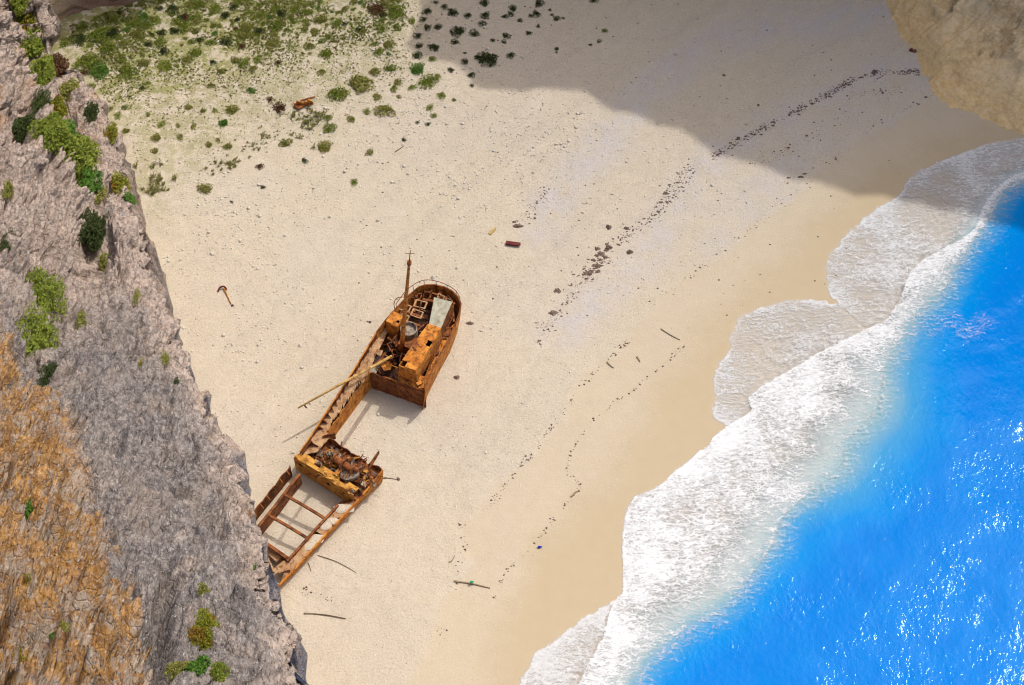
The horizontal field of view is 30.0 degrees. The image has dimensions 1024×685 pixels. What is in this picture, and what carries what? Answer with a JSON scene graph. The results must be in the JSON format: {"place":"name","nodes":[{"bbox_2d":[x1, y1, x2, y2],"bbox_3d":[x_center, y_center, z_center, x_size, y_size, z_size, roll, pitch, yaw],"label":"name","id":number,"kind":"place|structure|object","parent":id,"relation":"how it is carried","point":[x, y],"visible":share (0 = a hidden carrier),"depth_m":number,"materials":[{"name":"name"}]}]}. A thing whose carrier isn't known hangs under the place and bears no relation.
{"place":"outdoors","nodes":[
{"label":"outdoors","id":0,"kind":"place"},
{"bbox_2d":[0,0,308,684],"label":"cliff","id":1,"kind":"structure","parent":0,"point":[124,471],"depth_m":135.31,"materials":[{"name":"stone"}]},
{"bbox_2d":[1,179,13,200],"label":"cliff bush","id":2,"kind":"object","parent":1,"relation":"on","point":[8,187],"visible":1,"depth_m":187.13,"materials":[{"name":"green plant"}]},
{"bbox_2d":[0,227,15,251],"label":"cliff bush","id":3,"kind":"object","parent":1,"relation":"on","point":[4,245],"visible":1,"depth_m":176.38,"materials":[{"name":"green plant"}]},
{"bbox_2d":[9,0,28,16],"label":"cliff bush","id":4,"kind":"object","parent":1,"relation":"on","point":[18,7],"visible":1,"depth_m":240.81,"materials":[{"name":"green plant"}]},
{"bbox_2d":[12,647,28,663],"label":"cliff bush","id":5,"kind":"object","parent":1,"relation":"on","point":[19,661],"visible":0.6,"depth_m":82.46,"materials":[{"name":"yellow plant"}]},
{"bbox_2d":[11,114,35,144],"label":"cliff bush","id":6,"kind":"object","parent":1,"relation":"on","point":[19,128],"visible":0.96,"depth_m":213.22,"materials":[{"name":"green plant"}]},
{"bbox_2d":[14,12,36,45],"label":"cliff bush","id":7,"kind":"object","parent":1,"relation":"on","point":[28,18],"visible":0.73,"depth_m":242.73,"materials":[{"name":"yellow plant"}]},
{"bbox_2d":[23,573,31,585],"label":"cliff bush","id":8,"kind":"object","parent":1,"relation":"on","point":[26,578],"visible":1,"depth_m":87.09,"materials":[{"name":"yellow plant"}]},
{"bbox_2d":[25,497,35,519],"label":"cliff bush","id":9,"kind":"object","parent":1,"relation":"on","point":[28,510],"visible":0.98,"depth_m":111.36,"materials":[{"name":"green plant"}]},
{"bbox_2d":[19,22,50,58],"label":"cliff bush","id":10,"kind":"object","parent":1,"relation":"on","point":[35,49],"visible":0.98,"depth_m":240.32,"materials":[{"name":"green plant"}]},
{"bbox_2d":[15,300,59,360],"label":"cliff bush","id":11,"kind":"object","parent":1,"relation":"on","point":[42,331],"visible":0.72,"depth_m":168.92,"materials":[{"name":"green plant"}]},
{"bbox_2d":[29,85,51,117],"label":"cliff bush","id":12,"kind":"object","parent":1,"relation":"on","point":[41,99],"visible":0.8,"depth_m":221.21,"materials":[{"name":"green plant"}]},
{"bbox_2d":[29,54,55,85],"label":"cliff bush","id":13,"kind":"object","parent":1,"relation":"on","point":[44,69],"visible":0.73,"depth_m":233.57,"materials":[{"name":"green plant"}]},
{"bbox_2d":[25,266,68,322],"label":"cliff bush","id":14,"kind":"object","parent":1,"relation":"on","point":[48,295],"visible":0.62,"depth_m":178.32,"materials":[{"name":"green plant"}]},
{"bbox_2d":[37,362,57,386],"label":"cliff bush","id":15,"kind":"object","parent":1,"relation":"on","point":[50,369],"visible":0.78,"depth_m":157.93,"materials":[{"name":"green plant"}]},
{"bbox_2d":[27,110,70,154],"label":"cliff bush","id":16,"kind":"object","parent":1,"relation":"on","point":[54,129],"visible":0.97,"depth_m":212.63,"materials":[{"name":"green plant"}]},
{"bbox_2d":[49,94,68,118],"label":"cliff bush","id":17,"kind":"object","parent":1,"relation":"on","point":[60,107],"visible":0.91,"depth_m":221.90,"materials":[{"name":"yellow plant"}]},
{"bbox_2d":[52,52,69,77],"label":"cliff bush","id":18,"kind":"object","parent":1,"relation":"on","point":[60,63],"visible":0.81,"depth_m":241.34,"materials":[{"name":"brown plant"}]},
{"bbox_2d":[58,620,70,633],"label":"cliff bush","id":19,"kind":"object","parent":1,"relation":"on","point":[63,625],"visible":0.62,"depth_m":86.64,"materials":[{"name":"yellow plant"}]},
{"bbox_2d":[58,77,80,101],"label":"cliff bush","id":20,"kind":"object","parent":1,"relation":"on","point":[70,85],"visible":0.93,"depth_m":231.00,"materials":[{"name":"green plant"}]},
{"bbox_2d":[63,118,79,154],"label":"cliff bush","id":21,"kind":"object","parent":1,"relation":"on","point":[72,126],"visible":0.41,"depth_m":217.68,"materials":[{"name":"green plant"}]},
{"bbox_2d":[60,132,101,177],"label":"cliff bush","id":22,"kind":"object","parent":1,"relation":"on","point":[85,149],"visible":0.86,"depth_m":214.87,"materials":[{"name":"green plant"}]},
{"bbox_2d":[75,309,86,328],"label":"cliff bush","id":23,"kind":"object","parent":1,"relation":"on","point":[81,318],"visible":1,"depth_m":179.25,"materials":[{"name":"green plant"}]},
{"bbox_2d":[75,154,96,185],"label":"cliff bush","id":24,"kind":"object","parent":1,"relation":"on","point":[78,179],"visible":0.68,"depth_m":213.53,"materials":[{"name":"green plant"}]},
{"bbox_2d":[75,207,107,251],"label":"cliff bush","id":25,"kind":"object","parent":1,"relation":"on","point":[94,239],"visible":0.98,"depth_m":206.00,"materials":[{"name":"green plant"}]},
{"bbox_2d":[78,164,104,194],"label":"cliff bush","id":26,"kind":"object","parent":1,"relation":"on","point":[89,182],"visible":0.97,"depth_m":212.86,"materials":[{"name":"green plant"}]},
{"bbox_2d":[84,101,99,121],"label":"cliff bush","id":27,"kind":"object","parent":1,"relation":"on","point":[92,107],"visible":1,"depth_m":228.10,"materials":[{"name":"green plant"}]},
{"bbox_2d":[93,187,107,205],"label":"cliff bush","id":28,"kind":"object","parent":1,"relation":"on","point":[102,194],"visible":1,"depth_m":212.75,"materials":[{"name":"green plant"}]},
{"bbox_2d":[97,253,110,271],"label":"cliff bush","id":29,"kind":"object","parent":1,"relation":"on","point":[103,263],"visible":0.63,"depth_m":203.65,"materials":[{"name":"green plant"}]},
{"bbox_2d":[103,121,117,144],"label":"cliff bush","id":30,"kind":"object","parent":1,"relation":"on","point":[111,130],"visible":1,"depth_m":226.75,"materials":[{"name":"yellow plant"}]},
{"bbox_2d":[111,170,130,195],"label":"cliff bush","id":31,"kind":"object","parent":1,"relation":"on","point":[118,181],"visible":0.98,"depth_m":216.77,"materials":[{"name":"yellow plant"}]},
{"bbox_2d":[123,191,137,204],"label":"cliff bush","id":32,"kind":"object","parent":1,"relation":"on","point":[130,197],"visible":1,"depth_m":212.85,"materials":[{"name":"green plant"}]},
{"bbox_2d":[132,289,140,305],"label":"cliff bush","id":33,"kind":"object","parent":1,"relation":"on","point":[137,295],"visible":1,"depth_m":184.45,"materials":[{"name":"green plant"}]},
{"bbox_2d":[160,348,169,366],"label":"cliff bush","id":34,"kind":"object","parent":1,"relation":"on","point":[165,357],"visible":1,"depth_m":172.01,"materials":[{"name":"green plant"}]},
{"bbox_2d":[164,659,190,682],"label":"cliff bush","id":35,"kind":"object","parent":1,"relation":"on","point":[175,668],"visible":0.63,"depth_m":91.47,"materials":[{"name":"green plant"}]},
{"bbox_2d":[185,654,211,676],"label":"cliff bush","id":36,"kind":"object","parent":1,"relation":"on","point":[199,666],"visible":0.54,"depth_m":91.82,"materials":[{"name":"green plant"}]},
{"bbox_2d":[186,607,220,649],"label":"cliff bush","id":37,"kind":"object","parent":1,"relation":"on","point":[201,629],"visible":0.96,"depth_m":98.85,"materials":[{"name":"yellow plant"}]},
{"bbox_2d":[197,582,209,596],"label":"cliff bush","id":38,"kind":"object","parent":1,"relation":"on","point":[204,588],"visible":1,"depth_m":106.64,"materials":[{"name":"green plant"}]},
{"bbox_2d":[208,661,230,681],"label":"cliff bush","id":39,"kind":"object","parent":1,"relation":"on","point":[219,672],"visible":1,"depth_m":87.91,"materials":[{"name":"green plant"}]},
{"bbox_2d":[51,0,1023,684],"bbox_3d":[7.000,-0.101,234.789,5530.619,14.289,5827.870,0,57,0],"label":"sand beach","id":40,"kind":"structure","parent":0,"point":[397,594],"depth_m":233.74,"materials":[{"name":"beige sand"}]},
{"bbox_2d":[59,36,74,47],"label":"beach shrub","id":41,"kind":"object","parent":40,"relation":"on","point":[68,41],"visible":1,"depth_m":252.02,"materials":[{"name":"green plant"}]},
{"bbox_2d":[70,33,86,47],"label":"beach shrub","id":42,"kind":"object","parent":40,"relation":"on","point":[80,38],"visible":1,"depth_m":252.34,"materials":[{"name":"green plant"}]},
{"bbox_2d":[71,53,96,71],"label":"beach shrub","id":43,"kind":"object","parent":40,"relation":"on","point":[85,62],"visible":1,"depth_m":249.89,"materials":[{"name":"green plant"}]},
{"bbox_2d":[76,20,92,32],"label":"beach shrub","id":44,"kind":"object","parent":40,"relation":"on","point":[82,26],"visible":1,"depth_m":253.71,"materials":[{"name":"green plant"}]},
{"bbox_2d":[85,27,107,44],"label":"beach shrub","id":45,"kind":"object","parent":40,"relation":"on","point":[92,34],"visible":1,"depth_m":252.64,"materials":[{"name":"green plant"}]},
{"bbox_2d":[88,61,108,79],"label":"beach shrub","id":46,"kind":"object","parent":40,"relation":"on","point":[103,69],"visible":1,"depth_m":249.30,"materials":[{"name":"green plant"}]},
{"bbox_2d":[99,41,115,54],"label":"beach shrub","id":47,"kind":"object","parent":40,"relation":"on","point":[108,48],"visible":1,"depth_m":251.41,"materials":[{"name":"green plant"}]},
{"bbox_2d":[105,26,120,37],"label":"beach shrub","id":48,"kind":"object","parent":40,"relation":"on","point":[114,32],"visible":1,"depth_m":252.90,"materials":[{"name":"green plant"}]},
{"bbox_2d":[118,64,139,79],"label":"beach shrub","id":49,"kind":"object","parent":40,"relation":"on","point":[127,70],"visible":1,"depth_m":249.31,"materials":[{"name":"green plant"}]},
{"bbox_2d":[126,16,141,27],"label":"beach shrub","id":50,"kind":"object","parent":40,"relation":"on","point":[132,22],"visible":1,"depth_m":254.09,"materials":[{"name":"green plant"}]},
{"bbox_2d":[135,29,146,38],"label":"beach shrub","id":51,"kind":"object","parent":40,"relation":"on","point":[140,34],"visible":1,"depth_m":252.99,"materials":[{"name":"green plant"}]},
{"bbox_2d":[136,11,147,20],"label":"beach shrub","id":52,"kind":"object","parent":40,"relation":"on","point":[144,13],"visible":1,"depth_m":254.87,"materials":[{"name":"green plant"}]},
{"bbox_2d":[138,58,150,66],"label":"beach shrub","id":53,"kind":"object","parent":40,"relation":"on","point":[142,63],"visible":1,"depth_m":250.18,"materials":[{"name":"green plant"}]},
{"bbox_2d":[136,20,154,29],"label":"beach shrub","id":54,"kind":"object","parent":40,"relation":"on","point":[148,25],"visible":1,"depth_m":253.91,"materials":[{"name":"green plant"}]},
{"bbox_2d":[132,162,177,195],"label":"beach shrub","id":55,"kind":"object","parent":40,"relation":"on","point":[159,178],"visible":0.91,"depth_m":239.25,"materials":[{"name":"plant"}]},
{"bbox_2d":[150,133,160,141],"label":"beach shrub","id":56,"kind":"object","parent":40,"relation":"on","point":[156,136],"visible":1,"depth_m":243.24,"materials":[{"name":"green plant"}]},
{"bbox_2d":[154,35,168,47],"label":"beach shrub","id":57,"kind":"object","parent":40,"relation":"on","point":[160,39],"visible":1,"depth_m":252.29,"materials":[{"name":"green plant"}]},
{"bbox_2d":[158,60,172,72],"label":"beach shrub","id":58,"kind":"object","parent":40,"relation":"on","point":[169,65],"visible":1,"depth_m":249.76,"materials":[{"name":"green plant"}]},
{"bbox_2d":[165,2,178,14],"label":"beach shrub","id":59,"kind":"object","parent":40,"relation":"on","point":[174,7],"visible":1,"depth_m":255.46,"materials":[{"name":"green plant"}]},
{"bbox_2d":[181,55,192,65],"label":"beach shrub","id":60,"kind":"object","parent":40,"relation":"on","point":[186,58],"visible":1,"depth_m":250.43,"materials":[{"name":"green plant"}]},
{"bbox_2d":[187,47,202,58],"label":"beach shrub","id":61,"kind":"object","parent":40,"relation":"on","point":[194,52],"visible":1,"depth_m":251.02,"materials":[{"name":"green plant"}]},
{"bbox_2d":[194,1,206,9],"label":"beach shrub","id":62,"kind":"object","parent":40,"relation":"on","point":[199,5],"visible":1,"depth_m":255.76,"materials":[{"name":"green plant"}]},
{"bbox_2d":[197,182,212,192],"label":"beach shrub","id":63,"kind":"object","parent":40,"relation":"on","point":[204,186],"visible":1,"depth_m":238.73,"materials":[{"name":"green plant"}]},
{"bbox_2d":[208,3,222,14],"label":"beach shrub","id":64,"kind":"object","parent":40,"relation":"on","point":[215,8],"visible":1,"depth_m":255.43,"materials":[{"name":"green plant"}]},
{"bbox_2d":[219,35,231,46],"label":"beach shrub","id":65,"kind":"object","parent":40,"relation":"on","point":[226,41],"visible":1,"depth_m":252.09,"materials":[{"name":"green plant"}]},
{"bbox_2d":[203,154,250,174],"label":"beach shrub","id":66,"kind":"object","parent":40,"relation":"on","point":[230,163],"visible":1,"depth_m":241.14,"materials":[{"name":"plant"}]},
{"bbox_2d":[225,104,240,113],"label":"beach shrub","id":67,"kind":"object","parent":40,"relation":"on","point":[229,109],"visible":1,"depth_m":245.70,"materials":[{"name":"green plant"}]},
{"bbox_2d":[236,31,248,38],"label":"beach shrub","id":68,"kind":"object","parent":40,"relation":"on","point":[243,35],"visible":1,"depth_m":252.65,"materials":[{"name":"green plant"}]},
{"bbox_2d":[237,57,249,68],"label":"beach shrub","id":69,"kind":"object","parent":40,"relation":"on","point":[243,62],"visible":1,"depth_m":249.85,"materials":[{"name":"green plant"}]},
{"bbox_2d":[241,21,252,29],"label":"beach shrub","id":70,"kind":"object","parent":40,"relation":"on","point":[247,25],"visible":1,"depth_m":253.66,"materials":[{"name":"green plant"}]},
{"bbox_2d":[69,0,448,233],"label":"ground cover","id":71,"kind":"object","parent":40,"relation":"on","point":[243,19],"visible":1,"depth_m":253.01,"materials":[{"name":"green plant"}]},
{"bbox_2d":[265,37,279,49],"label":"beach shrub","id":72,"kind":"object","parent":40,"relation":"on","point":[270,41],"visible":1,"depth_m":251.87,"materials":[{"name":"green plant"}]},
{"bbox_2d":[267,19,282,31],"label":"beach shrub","id":73,"kind":"object","parent":40,"relation":"on","point":[274,26],"visible":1,"depth_m":253.63,"materials":[{"name":"green plant"}]},
{"bbox_2d":[273,101,285,114],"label":"beach shrub","id":74,"kind":"object","parent":40,"relation":"on","point":[280,106],"visible":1,"depth_m":246.02,"materials":[{"name":"brown plant"}]},
{"bbox_2d":[278,138,292,146],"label":"beach shrub","id":75,"kind":"object","parent":40,"relation":"on","point":[283,144],"visible":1,"depth_m":242.87,"materials":[{"name":"green plant"}]},
{"bbox_2d":[290,5,302,12],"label":"beach shrub","id":76,"kind":"object","parent":40,"relation":"on","point":[295,7],"visible":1,"depth_m":255.33,"materials":[{"name":"green plant"}]},
{"bbox_2d":[293,96,314,109],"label":"rusty scrap","id":77,"kind":"object","parent":40,"relation":"on","point":[299,105],"visible":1,"depth_m":245.92,"materials":[{"name":"orange metal"}]},
{"bbox_2d":[311,13,327,23],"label":"beach shrub","id":78,"kind":"object","parent":40,"relation":"on","point":[320,18],"visible":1,"depth_m":254.20,"materials":[{"name":"green plant"}]},
{"bbox_2d":[289,106,352,147],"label":"beach shrub","id":79,"kind":"object","parent":40,"relation":"on","point":[293,114],"visible":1,"depth_m":244.89,"materials":[{"name":"plant"}]},
{"bbox_2d":[317,140,332,152],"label":"beach shrub","id":80,"kind":"object","parent":40,"relation":"on","point":[322,146],"visible":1,"depth_m":242.27,"materials":[{"name":"green plant"}]},
{"bbox_2d":[318,48,331,59],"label":"beach shrub","id":81,"kind":"object","parent":40,"relation":"on","point":[326,53],"visible":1,"depth_m":251.03,"materials":[{"name":"green plant"}]},
{"bbox_2d":[323,123,337,132],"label":"beach shrub","id":82,"kind":"object","parent":40,"relation":"on","point":[331,127],"visible":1,"depth_m":243.95,"materials":[{"name":"green plant"}]},
{"bbox_2d":[326,85,347,101],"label":"beach shrub","id":83,"kind":"object","parent":40,"relation":"on","point":[334,93],"visible":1,"depth_m":246.96,"materials":[{"name":"green plant"}]},
{"bbox_2d":[254,250,461,587],"bbox_3d":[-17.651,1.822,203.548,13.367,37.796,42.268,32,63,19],"label":"shipwreck","id":84,"kind":"object","parent":40,"relation":"on","point":[418,328],"visible":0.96,"depth_m":218.09,"materials":[{"name":"brown metal"}]},
{"bbox_2d":[349,74,375,94],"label":"beach shrub","id":85,"kind":"object","parent":40,"relation":"on","point":[358,81],"visible":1,"depth_m":247.84,"materials":[{"name":"green plant"}]},
{"bbox_2d":[368,67,381,75],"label":"beach shrub","id":86,"kind":"object","parent":40,"relation":"on","point":[372,71],"visible":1,"depth_m":249.26,"materials":[{"name":"green plant"}]},
{"bbox_2d":[368,2,387,15],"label":"beach shrub","id":87,"kind":"object","parent":40,"relation":"on","point":[376,6],"visible":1,"depth_m":255.09,"materials":[{"name":"brown plant"}]},
{"bbox_2d":[371,105,395,116],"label":"beach shrub","id":88,"kind":"object","parent":40,"relation":"on","point":[387,108],"visible":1,"depth_m":245.47,"materials":[{"name":"green plant"}]},
{"bbox_2d":[383,39,393,49],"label":"beach shrub","id":89,"kind":"object","parent":40,"relation":"on","point":[387,43],"visible":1,"depth_m":251.76,"materials":[{"name":"green plant"}]},
{"bbox_2d":[383,64,396,71],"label":"beach shrub","id":90,"kind":"object","parent":40,"relation":"on","point":[389,67],"visible":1,"depth_m":249.59,"materials":[{"name":"green plant"}]},
{"bbox_2d":[386,5,406,20],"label":"beach shrub","id":91,"kind":"object","parent":40,"relation":"on","point":[395,13],"visible":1,"depth_m":254.63,"materials":[{"name":"green plant"}]},
{"bbox_2d":[409,62,423,74],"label":"beach shrub","id":92,"kind":"object","parent":40,"relation":"on","point":[419,66],"visible":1,"depth_m":249.44,"materials":[{"name":"green plant"}]},
{"bbox_2d":[413,73,438,89],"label":"beach shrub","id":93,"kind":"object","parent":40,"relation":"on","point":[428,80],"visible":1,"depth_m":248.27,"materials":[{"name":"green plant"}]},
{"bbox_2d":[120,0,758,468],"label":"pebbles","id":94,"kind":"object","parent":40,"relation":"on","point":[392,182],"visible":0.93,"depth_m":240.28,"materials":[{"name":"stone"}]},
{"bbox_2d":[449,26,465,37],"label":"beach shrub","id":95,"kind":"object","parent":40,"relation":"on","point":[459,30],"visible":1,"depth_m":252.85,"materials":[{"name":"green plant"}]},
{"bbox_2d":[454,580,489,587],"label":"driftwood","id":96,"kind":"object","parent":40,"relation":"on","point":[470,583],"visible":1,"depth_m":209.33,"materials":[{"name":"beige wood"}]},
{"bbox_2d":[474,50,498,66],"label":"beach shrub","id":97,"kind":"object","parent":40,"relation":"on","point":[490,58],"visible":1,"depth_m":250.15,"materials":[{"name":"green plant"}]},
{"bbox_2d":[506,241,520,245],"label":"plank","id":98,"kind":"object","parent":40,"relation":"on","point":[511,243],"visible":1,"depth_m":234.03,"materials":[{"name":"red paint"}]},
{"bbox_2d":[302,2,923,638],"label":"wrack specks","id":99,"kind":"object","parent":40,"relation":"on","point":[658,248],"visible":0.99,"depth_m":237.35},
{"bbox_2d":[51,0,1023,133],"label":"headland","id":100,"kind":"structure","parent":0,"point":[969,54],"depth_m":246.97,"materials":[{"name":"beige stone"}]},
{"bbox_2d":[601,166,1023,684],"bbox_3d":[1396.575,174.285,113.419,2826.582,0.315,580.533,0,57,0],"label":"sea","id":101,"kind":"structure","parent":0,"point":[898,557],"depth_m":212.64,"materials":[{"name":"liquid"}]},
{"bbox_2d":[520,138,1023,684],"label":"surf foam","id":102,"kind":"object","parent":101,"relation":"on","point":[650,564],"visible":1,"depth_m":217.43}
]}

